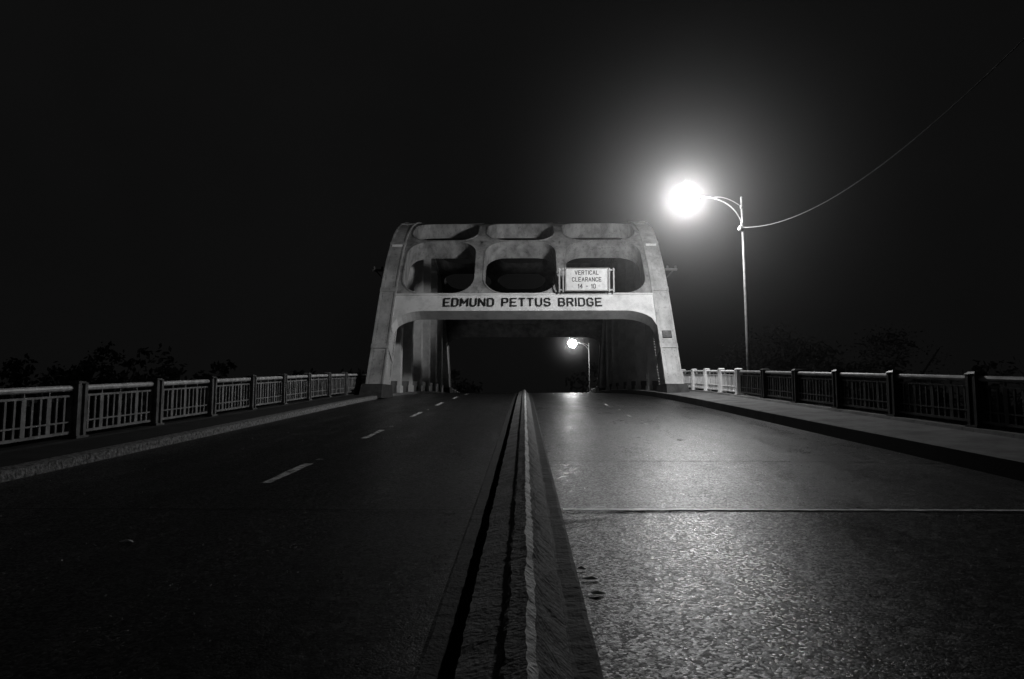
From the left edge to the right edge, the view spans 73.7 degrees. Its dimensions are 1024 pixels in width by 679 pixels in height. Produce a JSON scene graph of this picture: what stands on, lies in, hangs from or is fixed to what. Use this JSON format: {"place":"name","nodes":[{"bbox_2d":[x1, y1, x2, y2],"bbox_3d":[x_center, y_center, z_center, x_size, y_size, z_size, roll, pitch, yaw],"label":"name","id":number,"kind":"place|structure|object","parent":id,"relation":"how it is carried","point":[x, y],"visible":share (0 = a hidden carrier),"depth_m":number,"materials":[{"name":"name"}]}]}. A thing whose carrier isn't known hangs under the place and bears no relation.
{"place":"outdoors","nodes":[
{"label":"outdoors","id":0,"kind":"place"},
{"bbox_2d":[0,391,445,482],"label":"sidewalk","id":1,"kind":"structure","parent":0,"point":[27,460],"depth_m":12.38,"materials":[{"name":"grey concrete"}]},
{"bbox_2d":[0,372,460,444],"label":"bridge railing","id":2,"kind":"object","parent":1,"relation":"on","point":[74,422],"visible":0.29,"depth_m":14.26,"materials":[{"name":"grey metal"}]},
{"bbox_2d":[0,393,1023,678],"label":"road","id":3,"kind":"structure","parent":0,"point":[240,561],"depth_m":5.33,"materials":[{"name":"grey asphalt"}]},
{"bbox_2d":[262,394,681,482],"bbox_3d":[0.373,2.579,26.046,6.204,1.538,35.650,0,-5,1],"label":"lane marking","id":4,"kind":"object","parent":3,"relation":"on","point":[292,470],"visible":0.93,"depth_m":9.42,"materials":[{"name":"white paint"}]},
{"bbox_2d":[412,389,603,678],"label":"median barrier","id":5,"kind":"object","parent":3,"relation":"on","point":[512,604],"visible":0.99,"depth_m":4.14,"materials":[{"name":"concrete"}]},
{"bbox_2d":[5,461,1021,511],"bbox_3d":[0.093,1.841,11.043,12.580,0.460,8.719,0,-5,1],"label":"pavement crack","id":6,"kind":"object","parent":3,"relation":"on","point":[565,510],"visible":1,"depth_m":6.70,"materials":[{"name":"black asphalt"}]},
{"bbox_2d":[563,508,1023,510],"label":"expansion joint","id":7,"kind":"object","parent":3,"relation":"on","point":[796,509],"visible":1,"depth_m":6.73,"materials":[{"name":"metal"}]},
{"bbox_2d":[0,405,1023,447],"bbox_3d":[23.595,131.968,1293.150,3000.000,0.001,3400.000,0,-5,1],"label":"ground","id":8,"kind":"structure","parent":0,"point":[143,410],"depth_m":619.38,"materials":[{"name":"black"}]},
{"bbox_2d":[0,341,1023,445],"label":"distant tree line","id":9,"kind":"object","parent":8,"relation":"on","point":[88,368],"visible":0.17,"depth_m":133.20,"materials":[{"name":"black plant"}]},
{"bbox_2d":[712,322,841,404],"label":"tree","id":10,"kind":"object","parent":8,"relation":"on","point":[761,352],"visible":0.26,"depth_m":91.40,"materials":[{"name":"black plant"}]},
{"bbox_2d":[742,335,878,410],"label":"tree","id":11,"kind":"object","parent":8,"relation":"on","point":[808,361],"visible":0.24,"depth_m":64.80,"materials":[{"name":"black plant"}]},
{"bbox_2d":[843,324,961,420],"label":"tree","id":12,"kind":"object","parent":8,"relation":"on","point":[895,364],"visible":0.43,"depth_m":110.10,"materials":[{"name":"black plant"}]},
{"bbox_2d":[0,0,1023,405],"label":"sky","id":13,"kind":"structure","parent":0,"point":[209,181],"materials":[{"name":"black"}]},
{"bbox_2d":[593,389,1023,481],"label":"sidewalk","id":14,"kind":"structure","parent":0,"point":[997,451],"depth_m":12.65,"materials":[{"name":"concrete"}]},
{"bbox_2d":[588,368,743,394],"bbox_3d":[8.935,4.186,56.807,0.280,1.961,63.831,0,-5,1],"label":"bridge railing","id":15,"kind":"object","parent":14,"relation":"on","point":[705,380],"visible":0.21,"depth_m":28.41,"materials":[{"name":"white paint"}]},
{"bbox_2d":[673,186,751,395],"bbox_3d":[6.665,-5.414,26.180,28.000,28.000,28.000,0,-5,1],"label":"street lamp","id":16,"kind":"object","parent":14,"relation":"on","point":[685,198],"visible":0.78,"depth_m":25.84,"materials":[{"name":"metal"}]},
{"bbox_2d":[738,39,1023,230],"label":"power line","id":17,"kind":"object","parent":16,"relation":"attached to","point":[740,227],"visible":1,"depth_m":14.63,"materials":[{"name":"metal"}]},
{"bbox_2d":[739,368,1023,428],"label":"bridge railing","id":18,"kind":"object","parent":14,"relation":"on","point":[977,409],"visible":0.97,"depth_m":14.35,"materials":[{"name":"paint"}]},
{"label":"bridge deck","id":19,"kind":"object","parent":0,"visible":0},
{"bbox_2d":[359,221,689,397],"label":"steel arch bridge","id":20,"kind":"structure","parent":19,"relation":"on","point":[426,314],"depth_m":37.31,"materials":[{"name":"metal"}]},
{"bbox_2d":[558,268,614,292],"bbox_3d":[3.699,-2.873,34.475,2.800,1.200,1.628,0,-5,1],"label":"clearance sign","id":21,"kind":"object","parent":20,"relation":"attached to","point":[587,279],"visible":0.96,"depth_m":33.68,"materials":[{"name":"white metal"}]},
{"bbox_2d":[568,340,589,390],"bbox_3d":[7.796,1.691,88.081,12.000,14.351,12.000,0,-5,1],"label":"street lamp","id":22,"kind":"object","parent":19,"relation":"on","point":[572,343],"visible":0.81,"depth_m":87.83,"materials":[{"name":"metal"}]}
]}

